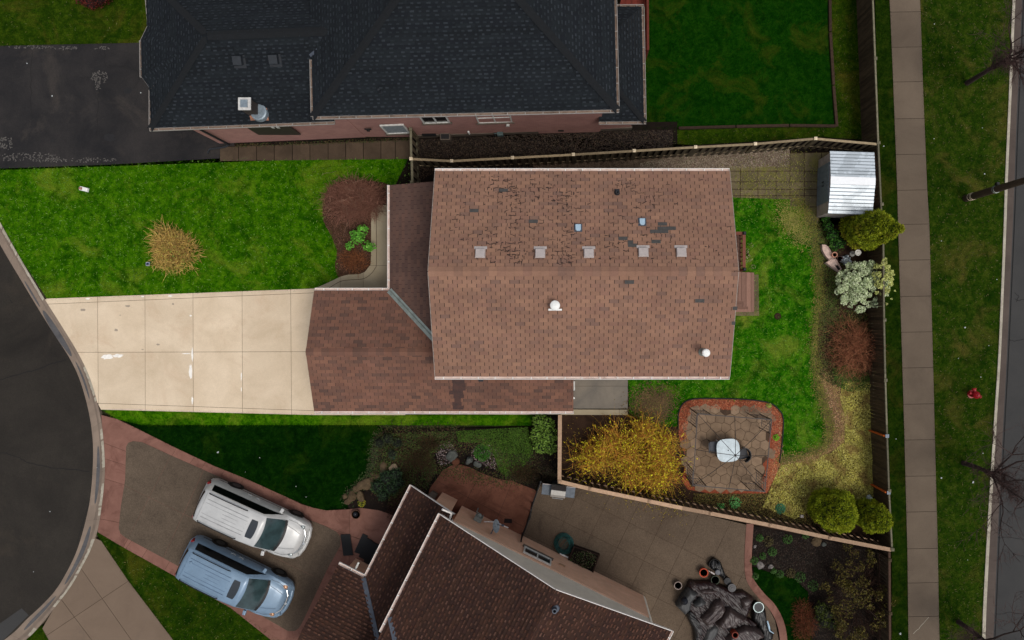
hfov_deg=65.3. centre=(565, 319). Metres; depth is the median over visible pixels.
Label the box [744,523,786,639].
patio edging
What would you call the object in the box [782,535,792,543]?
garden plant
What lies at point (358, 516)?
plant pot
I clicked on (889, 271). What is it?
yellow shrub
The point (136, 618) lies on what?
driveway
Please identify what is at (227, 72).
house
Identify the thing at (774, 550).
garden plant
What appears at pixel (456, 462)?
rock
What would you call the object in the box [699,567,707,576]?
plant pot
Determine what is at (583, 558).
planter box
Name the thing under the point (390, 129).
window
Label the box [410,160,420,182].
fence
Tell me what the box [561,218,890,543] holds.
bed back
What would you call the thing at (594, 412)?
side walk
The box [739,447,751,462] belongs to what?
patio chair
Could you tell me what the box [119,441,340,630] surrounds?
parking pad
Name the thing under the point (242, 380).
driveway base
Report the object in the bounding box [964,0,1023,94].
bare tree
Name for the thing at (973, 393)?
fire hydrant
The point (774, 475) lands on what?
leaf litter
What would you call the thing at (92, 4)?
red shrub
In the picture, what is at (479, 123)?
window
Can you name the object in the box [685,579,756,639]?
furniture cover
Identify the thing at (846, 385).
ground cover
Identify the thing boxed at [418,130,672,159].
leaf litter
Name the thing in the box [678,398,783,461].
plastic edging
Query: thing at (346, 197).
bare shrub
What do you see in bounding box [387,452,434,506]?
ground cover
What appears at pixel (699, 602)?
furniture cover
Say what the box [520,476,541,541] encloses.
iron gate
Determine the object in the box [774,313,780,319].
drain cover
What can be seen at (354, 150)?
side path
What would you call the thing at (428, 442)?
twiggy shrub
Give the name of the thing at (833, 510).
evergreen
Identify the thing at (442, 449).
pebbles
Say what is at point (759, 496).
ground cover
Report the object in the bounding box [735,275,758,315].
deck slab
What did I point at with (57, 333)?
gutter stain
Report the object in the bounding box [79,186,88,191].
utility cover
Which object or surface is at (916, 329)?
sidewalk
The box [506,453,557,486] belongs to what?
ground cover
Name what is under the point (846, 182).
garden shed
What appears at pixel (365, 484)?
rock
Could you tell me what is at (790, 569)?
garden plant
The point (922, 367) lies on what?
sidewalk base
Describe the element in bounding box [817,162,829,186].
door
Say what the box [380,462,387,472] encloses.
rock
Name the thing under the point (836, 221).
slab bed
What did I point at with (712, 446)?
patio chair
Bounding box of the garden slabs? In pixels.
[729,151,874,223]
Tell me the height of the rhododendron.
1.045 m
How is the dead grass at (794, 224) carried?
on the lawn at (793, 340)
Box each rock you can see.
[344,499,351,504]
[347,491,356,500]
[355,481,361,489]
[357,490,364,501]
[360,478,370,489]
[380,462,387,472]
[389,463,396,470]
[446,450,457,461]
[452,458,459,465]
[465,456,472,464]
[474,461,481,467]
[757,561,764,568]
[811,537,821,546]
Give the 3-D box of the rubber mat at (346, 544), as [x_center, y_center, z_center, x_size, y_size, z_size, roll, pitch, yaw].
[-10.229,10.528,37.280,0.450,0.050,1.030,-8,90,0]
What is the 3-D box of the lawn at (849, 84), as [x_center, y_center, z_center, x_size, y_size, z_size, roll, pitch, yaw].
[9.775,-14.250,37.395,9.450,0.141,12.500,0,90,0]
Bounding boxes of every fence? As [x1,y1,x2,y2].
[409,127,419,164]
[409,137,876,168]
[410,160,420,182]
[558,414,890,551]
[856,0,893,550]
[875,543,891,639]
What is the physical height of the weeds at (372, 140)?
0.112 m
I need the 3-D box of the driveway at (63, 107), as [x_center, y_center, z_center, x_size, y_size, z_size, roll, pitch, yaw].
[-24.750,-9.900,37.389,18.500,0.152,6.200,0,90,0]
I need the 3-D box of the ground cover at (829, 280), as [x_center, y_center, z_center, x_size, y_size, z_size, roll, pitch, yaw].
[12.280,-2.090,37.274,2.775,0.111,5.930,0,90,0]
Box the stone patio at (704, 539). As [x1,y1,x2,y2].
[524,483,778,639]
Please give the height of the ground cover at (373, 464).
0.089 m
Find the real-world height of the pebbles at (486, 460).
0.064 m
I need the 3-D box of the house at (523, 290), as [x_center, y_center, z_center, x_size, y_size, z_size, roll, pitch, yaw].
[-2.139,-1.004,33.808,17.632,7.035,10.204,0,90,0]
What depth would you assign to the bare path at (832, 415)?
37.31 m
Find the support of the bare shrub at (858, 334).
on the bed back at (586, 421)
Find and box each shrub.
[75,0,112,9]
[144,216,205,278]
[314,172,387,231]
[369,467,404,501]
[373,433,402,457]
[383,502,397,522]
[417,434,441,453]
[506,462,540,483]
[529,414,557,454]
[790,597,820,639]
[814,601,837,629]
[818,543,896,639]
[821,217,845,250]
[824,310,878,385]
[834,260,891,313]
[871,257,895,304]
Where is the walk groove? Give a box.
[329,211,381,287]
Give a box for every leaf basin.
[820,245,833,259]
[824,258,840,271]
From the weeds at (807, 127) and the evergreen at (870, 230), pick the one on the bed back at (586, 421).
the evergreen at (870, 230)
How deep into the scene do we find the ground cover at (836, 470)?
37.25 m
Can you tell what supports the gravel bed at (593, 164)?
on the ground at (464, 414)
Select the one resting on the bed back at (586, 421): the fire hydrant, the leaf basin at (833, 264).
the leaf basin at (833, 264)
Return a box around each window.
[380,124,409,135]
[420,117,451,125]
[422,133,435,135]
[475,116,513,124]
[523,544,553,565]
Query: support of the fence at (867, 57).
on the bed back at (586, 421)
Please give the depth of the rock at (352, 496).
37.14 m
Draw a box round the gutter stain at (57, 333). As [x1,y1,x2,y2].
[24,281,99,629]
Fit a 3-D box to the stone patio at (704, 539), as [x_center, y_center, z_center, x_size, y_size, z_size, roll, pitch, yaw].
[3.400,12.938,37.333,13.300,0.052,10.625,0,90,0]
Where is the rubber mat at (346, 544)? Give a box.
[340,534,352,555]
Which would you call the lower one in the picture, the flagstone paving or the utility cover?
the flagstone paving
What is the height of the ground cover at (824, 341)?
0.300 m
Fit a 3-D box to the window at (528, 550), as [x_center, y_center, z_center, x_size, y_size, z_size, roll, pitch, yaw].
[-1.224,10.425,35.310,1.510,0.920,0.120,26,90,0]
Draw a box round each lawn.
[0,0,146,45]
[0,158,406,298]
[27,624,47,639]
[97,533,269,639]
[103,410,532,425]
[126,421,384,509]
[628,197,826,457]
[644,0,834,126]
[677,0,873,144]
[753,567,811,639]
[874,0,907,639]
[920,0,1011,639]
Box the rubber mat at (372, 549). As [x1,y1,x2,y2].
[364,541,378,563]
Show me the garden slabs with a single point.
(812, 158)
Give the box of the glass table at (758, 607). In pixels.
[753,600,763,612]
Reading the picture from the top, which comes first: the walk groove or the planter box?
the walk groove
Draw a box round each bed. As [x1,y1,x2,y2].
[346,416,557,514]
[533,148,789,167]
[678,399,782,493]
[732,152,846,225]
[752,525,889,639]
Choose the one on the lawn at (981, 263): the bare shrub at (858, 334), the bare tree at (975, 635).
the bare tree at (975, 635)
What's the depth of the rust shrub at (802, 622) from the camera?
37.12 m
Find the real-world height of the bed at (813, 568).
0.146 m
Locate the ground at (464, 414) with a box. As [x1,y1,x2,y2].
[12,0,1012,638]
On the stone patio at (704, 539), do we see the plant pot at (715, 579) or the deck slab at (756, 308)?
the plant pot at (715, 579)
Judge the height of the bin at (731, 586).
0.500 m
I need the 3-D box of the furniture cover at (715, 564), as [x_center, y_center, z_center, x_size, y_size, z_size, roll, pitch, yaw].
[7.177,11.586,37.123,1.137,0.373,0.537,42,90,0]
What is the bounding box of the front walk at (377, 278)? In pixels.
[317,205,386,287]
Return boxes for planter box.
[568,544,599,571]
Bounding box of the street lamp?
[962,177,1023,201]
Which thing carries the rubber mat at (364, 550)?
on the paved border at (373, 525)
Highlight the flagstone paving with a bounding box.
[680,404,775,492]
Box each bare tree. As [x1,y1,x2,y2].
[942,592,1023,639]
[953,420,1023,568]
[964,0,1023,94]
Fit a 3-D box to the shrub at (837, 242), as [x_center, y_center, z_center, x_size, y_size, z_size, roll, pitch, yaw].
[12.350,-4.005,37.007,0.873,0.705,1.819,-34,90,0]
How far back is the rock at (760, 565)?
37.23 m
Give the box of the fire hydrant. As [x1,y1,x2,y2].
[967,388,981,398]
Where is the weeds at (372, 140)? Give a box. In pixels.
[235,137,408,147]
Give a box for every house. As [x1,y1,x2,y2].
[139,0,646,153]
[298,484,673,639]
[305,168,738,413]
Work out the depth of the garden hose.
37.18 m
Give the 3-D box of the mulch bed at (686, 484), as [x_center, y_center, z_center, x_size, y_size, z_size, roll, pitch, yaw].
[7.739,5.935,37.386,4.885,0.158,4.477,0,90,0]
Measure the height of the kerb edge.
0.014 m
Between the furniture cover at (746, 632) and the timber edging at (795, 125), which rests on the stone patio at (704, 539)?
the furniture cover at (746, 632)
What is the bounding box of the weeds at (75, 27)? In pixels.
[2,1,146,42]
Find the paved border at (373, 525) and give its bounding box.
[98,415,393,639]
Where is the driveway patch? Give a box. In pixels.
[86,295,241,403]
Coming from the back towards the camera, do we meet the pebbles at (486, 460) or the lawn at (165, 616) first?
the lawn at (165, 616)
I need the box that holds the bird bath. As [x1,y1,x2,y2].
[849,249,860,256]
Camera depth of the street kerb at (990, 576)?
37.41 m
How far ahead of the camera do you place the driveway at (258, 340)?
37.30 m
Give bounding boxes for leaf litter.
[416,155,639,178]
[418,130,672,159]
[553,415,696,524]
[768,463,785,498]
[769,376,844,486]
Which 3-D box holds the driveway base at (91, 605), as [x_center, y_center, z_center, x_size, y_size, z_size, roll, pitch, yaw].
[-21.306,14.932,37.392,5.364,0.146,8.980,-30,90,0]
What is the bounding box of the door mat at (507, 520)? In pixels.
[504,519,511,522]
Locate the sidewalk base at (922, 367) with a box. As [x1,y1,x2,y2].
[892,47,937,616]
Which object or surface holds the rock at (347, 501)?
on the bed at (372, 502)
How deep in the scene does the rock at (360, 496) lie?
37.15 m
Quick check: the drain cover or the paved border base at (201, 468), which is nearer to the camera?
the drain cover
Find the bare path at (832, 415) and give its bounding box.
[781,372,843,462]
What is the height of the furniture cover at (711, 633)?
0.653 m
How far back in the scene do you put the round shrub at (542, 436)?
36.59 m
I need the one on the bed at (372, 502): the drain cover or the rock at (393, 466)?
the rock at (393, 466)
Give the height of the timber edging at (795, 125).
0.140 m
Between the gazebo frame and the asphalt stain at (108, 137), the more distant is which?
the asphalt stain at (108, 137)
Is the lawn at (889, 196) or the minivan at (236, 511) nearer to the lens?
the minivan at (236, 511)
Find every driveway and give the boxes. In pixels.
[0,43,234,168]
[42,538,171,639]
[45,289,404,414]
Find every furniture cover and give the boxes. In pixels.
[675,587,697,614]
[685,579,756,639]
[686,611,703,639]
[693,596,705,606]
[700,588,716,593]
[700,599,725,625]
[703,625,717,639]
[707,557,725,578]
[716,606,746,628]
[726,625,763,639]
[740,596,752,608]
[751,600,772,639]
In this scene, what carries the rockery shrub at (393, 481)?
on the bed at (372, 502)
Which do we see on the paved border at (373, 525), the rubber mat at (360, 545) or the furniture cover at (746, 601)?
the rubber mat at (360, 545)
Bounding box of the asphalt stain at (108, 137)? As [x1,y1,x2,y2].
[51,87,132,142]
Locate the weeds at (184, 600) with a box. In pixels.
[99,533,264,639]
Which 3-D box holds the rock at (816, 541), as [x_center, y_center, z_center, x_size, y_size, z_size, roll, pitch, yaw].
[11.763,10.361,37.271,0.460,0.234,0.498,19,90,0]
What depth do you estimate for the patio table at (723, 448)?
36.59 m
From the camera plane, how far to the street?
37.42 m
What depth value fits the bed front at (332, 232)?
37.32 m
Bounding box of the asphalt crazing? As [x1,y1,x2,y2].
[0,45,115,162]
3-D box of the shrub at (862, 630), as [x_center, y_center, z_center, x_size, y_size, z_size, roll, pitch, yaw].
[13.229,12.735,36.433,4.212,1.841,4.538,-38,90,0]
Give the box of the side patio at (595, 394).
[573,380,627,408]
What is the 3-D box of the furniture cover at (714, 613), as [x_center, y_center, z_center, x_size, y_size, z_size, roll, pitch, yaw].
[6.859,13.515,36.867,0.792,0.884,1.358,45,90,0]
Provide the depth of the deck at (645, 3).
36.38 m
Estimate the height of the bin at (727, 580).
0.360 m
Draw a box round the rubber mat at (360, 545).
[355,534,367,553]
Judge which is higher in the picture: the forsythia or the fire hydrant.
the fire hydrant
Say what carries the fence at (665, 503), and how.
on the bed back at (586, 421)
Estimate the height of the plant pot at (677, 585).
0.280 m
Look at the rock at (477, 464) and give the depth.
37.19 m
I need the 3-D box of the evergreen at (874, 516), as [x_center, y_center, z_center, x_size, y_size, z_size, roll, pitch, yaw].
[13.906,8.940,35.813,1.658,3.024,1.618,0,90,0]
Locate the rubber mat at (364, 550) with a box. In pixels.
[359,538,372,558]
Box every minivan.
[175,535,294,617]
[192,478,312,557]
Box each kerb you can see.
[0,222,104,639]
[981,0,1021,638]
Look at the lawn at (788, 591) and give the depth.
37.31 m
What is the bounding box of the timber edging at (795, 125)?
[678,0,837,129]
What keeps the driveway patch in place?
on the driveway at (258, 340)
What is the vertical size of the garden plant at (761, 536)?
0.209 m
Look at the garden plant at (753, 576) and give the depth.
37.23 m
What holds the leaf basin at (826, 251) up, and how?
on the bed back at (586, 421)
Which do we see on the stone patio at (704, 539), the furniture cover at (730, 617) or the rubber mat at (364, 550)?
the furniture cover at (730, 617)
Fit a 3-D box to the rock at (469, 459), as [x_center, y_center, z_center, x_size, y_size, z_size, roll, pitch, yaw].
[-4.498,6.581,37.224,0.350,0.401,0.383,0,90,0]
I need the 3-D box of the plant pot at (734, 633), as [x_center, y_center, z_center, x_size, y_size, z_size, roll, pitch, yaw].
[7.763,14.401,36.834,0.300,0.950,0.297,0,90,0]
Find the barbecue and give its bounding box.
[541,481,575,499]
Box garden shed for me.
[817,151,875,217]
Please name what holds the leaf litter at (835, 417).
on the bare path at (832, 415)
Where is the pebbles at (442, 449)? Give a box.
[435,443,457,464]
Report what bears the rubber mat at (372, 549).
on the paved border at (373, 525)
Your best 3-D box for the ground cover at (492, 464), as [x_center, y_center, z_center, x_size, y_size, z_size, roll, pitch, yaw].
[-5.275,6.720,37.276,9.021,0.103,4.663,0,90,0]
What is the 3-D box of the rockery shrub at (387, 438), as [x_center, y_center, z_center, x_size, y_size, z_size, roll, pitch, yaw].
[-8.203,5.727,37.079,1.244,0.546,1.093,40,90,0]
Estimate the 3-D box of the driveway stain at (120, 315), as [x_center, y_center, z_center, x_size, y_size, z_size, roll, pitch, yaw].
[-20.518,0.301,37.297,4.406,0.001,2.196,0,90,0]
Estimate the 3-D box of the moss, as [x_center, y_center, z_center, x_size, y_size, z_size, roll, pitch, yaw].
[9.743,-6.823,37.275,5.721,0.089,3.754,0,90,0]
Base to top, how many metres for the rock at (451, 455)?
0.271 m
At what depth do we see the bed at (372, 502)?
37.32 m
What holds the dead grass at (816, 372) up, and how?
on the lawn at (793, 340)
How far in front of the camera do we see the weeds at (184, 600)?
37.28 m
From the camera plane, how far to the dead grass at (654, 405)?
37.27 m
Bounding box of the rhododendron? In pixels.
[345,224,376,251]
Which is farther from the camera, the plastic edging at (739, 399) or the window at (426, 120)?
the plastic edging at (739, 399)
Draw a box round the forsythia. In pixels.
[564,401,697,512]
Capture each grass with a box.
[335,245,371,276]
[614,381,684,428]
[766,194,817,252]
[776,190,837,470]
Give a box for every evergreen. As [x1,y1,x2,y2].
[806,487,859,534]
[839,208,904,250]
[855,497,892,534]
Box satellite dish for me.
[490,519,503,533]
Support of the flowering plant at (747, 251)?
on the lawn at (793, 340)
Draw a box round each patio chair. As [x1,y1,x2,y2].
[708,440,717,452]
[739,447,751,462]
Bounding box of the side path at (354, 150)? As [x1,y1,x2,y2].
[220,140,409,160]
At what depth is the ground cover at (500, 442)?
37.26 m
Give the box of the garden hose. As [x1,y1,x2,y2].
[554,533,573,553]
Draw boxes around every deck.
[620,0,648,60]
[736,231,753,311]
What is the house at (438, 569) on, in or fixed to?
on the ground at (464, 414)
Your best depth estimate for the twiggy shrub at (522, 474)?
37.12 m
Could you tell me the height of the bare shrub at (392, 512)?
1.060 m
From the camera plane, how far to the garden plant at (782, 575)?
37.22 m
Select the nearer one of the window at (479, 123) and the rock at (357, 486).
the window at (479, 123)
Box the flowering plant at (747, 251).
[746,243,755,268]
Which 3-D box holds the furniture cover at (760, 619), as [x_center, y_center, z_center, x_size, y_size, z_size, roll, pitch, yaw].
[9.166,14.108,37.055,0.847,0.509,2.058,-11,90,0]
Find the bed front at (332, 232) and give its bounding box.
[323,180,386,276]
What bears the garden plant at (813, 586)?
on the bed at (813, 568)
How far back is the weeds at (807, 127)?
37.28 m
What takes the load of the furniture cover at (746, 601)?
on the stone patio at (704, 539)
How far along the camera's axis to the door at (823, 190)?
36.34 m
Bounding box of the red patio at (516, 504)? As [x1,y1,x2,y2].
[429,464,535,534]
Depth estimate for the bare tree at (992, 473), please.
33.59 m
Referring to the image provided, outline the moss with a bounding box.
[718,134,818,213]
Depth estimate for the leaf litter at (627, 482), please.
37.28 m
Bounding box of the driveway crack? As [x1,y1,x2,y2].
[30,48,182,149]
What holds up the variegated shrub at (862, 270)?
on the bed back at (586, 421)
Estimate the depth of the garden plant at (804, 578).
37.24 m
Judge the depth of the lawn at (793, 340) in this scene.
37.31 m
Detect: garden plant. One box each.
[473,444,490,461]
[729,495,741,508]
[750,556,758,564]
[752,572,758,579]
[755,534,763,541]
[762,536,773,546]
[768,547,776,556]
[775,503,785,513]
[775,570,783,577]
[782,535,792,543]
[785,568,794,577]
[795,572,805,582]
[807,580,817,590]
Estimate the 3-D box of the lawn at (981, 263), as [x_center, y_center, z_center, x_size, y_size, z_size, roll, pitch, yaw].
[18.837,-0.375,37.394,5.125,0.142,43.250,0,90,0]
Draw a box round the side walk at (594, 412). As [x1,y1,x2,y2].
[314,409,627,414]
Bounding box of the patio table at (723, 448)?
[716,438,739,461]
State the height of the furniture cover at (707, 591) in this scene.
0.650 m
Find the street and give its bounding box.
[993,0,1023,639]
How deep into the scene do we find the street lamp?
34.71 m
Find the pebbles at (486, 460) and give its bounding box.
[471,445,501,468]
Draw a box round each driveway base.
[48,537,139,638]
[58,293,405,414]
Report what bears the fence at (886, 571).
on the bed at (813, 568)
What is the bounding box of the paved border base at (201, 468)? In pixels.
[103,415,358,568]
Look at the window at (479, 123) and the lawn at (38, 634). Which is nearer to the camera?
the window at (479, 123)
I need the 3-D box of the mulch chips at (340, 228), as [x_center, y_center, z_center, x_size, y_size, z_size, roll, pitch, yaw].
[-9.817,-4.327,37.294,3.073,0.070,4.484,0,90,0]
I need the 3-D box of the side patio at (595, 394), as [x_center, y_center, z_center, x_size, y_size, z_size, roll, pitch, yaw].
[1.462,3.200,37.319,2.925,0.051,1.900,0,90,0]
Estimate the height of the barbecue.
1.199 m
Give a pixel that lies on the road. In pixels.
(46, 452)
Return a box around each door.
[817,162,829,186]
[817,182,828,205]
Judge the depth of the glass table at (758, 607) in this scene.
36.81 m
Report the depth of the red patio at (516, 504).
37.31 m
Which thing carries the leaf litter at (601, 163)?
on the gravel bed at (593, 164)
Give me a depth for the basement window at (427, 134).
36.75 m
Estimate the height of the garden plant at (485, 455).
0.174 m
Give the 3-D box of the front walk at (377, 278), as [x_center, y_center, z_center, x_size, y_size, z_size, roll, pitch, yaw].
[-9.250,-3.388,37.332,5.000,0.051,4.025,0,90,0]
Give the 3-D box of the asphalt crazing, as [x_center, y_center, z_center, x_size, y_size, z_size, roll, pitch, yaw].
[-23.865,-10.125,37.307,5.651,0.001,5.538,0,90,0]
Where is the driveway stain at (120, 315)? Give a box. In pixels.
[81,303,173,349]
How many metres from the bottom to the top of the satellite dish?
0.539 m
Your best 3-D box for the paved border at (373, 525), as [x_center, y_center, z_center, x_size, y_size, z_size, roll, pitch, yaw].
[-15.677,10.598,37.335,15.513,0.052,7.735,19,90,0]
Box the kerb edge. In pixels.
[0,223,104,635]
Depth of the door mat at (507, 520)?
37.30 m
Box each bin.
[723,576,730,584]
[727,582,735,591]
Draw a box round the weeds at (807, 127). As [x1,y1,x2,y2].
[674,3,860,145]
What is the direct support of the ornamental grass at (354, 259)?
on the bed front at (332, 232)
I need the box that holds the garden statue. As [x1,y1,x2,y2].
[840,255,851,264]
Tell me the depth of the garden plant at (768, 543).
37.22 m
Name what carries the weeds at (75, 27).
on the lawn at (80, 12)
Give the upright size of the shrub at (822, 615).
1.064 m
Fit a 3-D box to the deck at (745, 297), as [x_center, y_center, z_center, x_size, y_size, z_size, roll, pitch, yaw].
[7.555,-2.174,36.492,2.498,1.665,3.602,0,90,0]
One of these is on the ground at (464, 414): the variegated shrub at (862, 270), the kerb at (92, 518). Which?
the kerb at (92, 518)
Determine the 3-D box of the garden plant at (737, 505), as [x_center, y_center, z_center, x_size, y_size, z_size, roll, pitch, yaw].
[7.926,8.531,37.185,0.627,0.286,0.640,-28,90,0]
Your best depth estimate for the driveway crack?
37.31 m
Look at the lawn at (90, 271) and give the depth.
37.32 m
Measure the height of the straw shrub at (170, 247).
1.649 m
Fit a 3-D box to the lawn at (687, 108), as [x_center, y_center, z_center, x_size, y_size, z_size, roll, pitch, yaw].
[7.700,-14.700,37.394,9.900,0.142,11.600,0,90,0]
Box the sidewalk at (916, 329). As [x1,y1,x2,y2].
[890,0,939,639]
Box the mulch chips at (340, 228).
[323,180,386,274]
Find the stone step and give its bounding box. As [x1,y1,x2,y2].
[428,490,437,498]
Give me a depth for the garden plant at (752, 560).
37.23 m
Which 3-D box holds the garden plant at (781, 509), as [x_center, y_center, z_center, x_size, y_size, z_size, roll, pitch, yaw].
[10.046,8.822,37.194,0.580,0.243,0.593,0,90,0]
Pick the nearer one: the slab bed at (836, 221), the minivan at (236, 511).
the minivan at (236, 511)
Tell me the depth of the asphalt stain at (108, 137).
37.31 m
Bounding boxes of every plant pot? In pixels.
[351,510,359,518]
[674,581,681,589]
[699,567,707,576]
[711,575,719,583]
[730,628,738,638]
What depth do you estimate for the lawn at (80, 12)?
37.32 m
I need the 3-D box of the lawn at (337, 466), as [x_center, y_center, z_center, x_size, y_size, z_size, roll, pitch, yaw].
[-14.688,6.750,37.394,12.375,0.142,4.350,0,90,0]
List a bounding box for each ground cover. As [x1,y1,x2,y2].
[340,430,381,508]
[357,414,543,507]
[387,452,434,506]
[456,427,532,475]
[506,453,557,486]
[693,481,816,525]
[763,381,873,518]
[803,214,847,331]
[817,307,875,388]
[833,364,869,391]

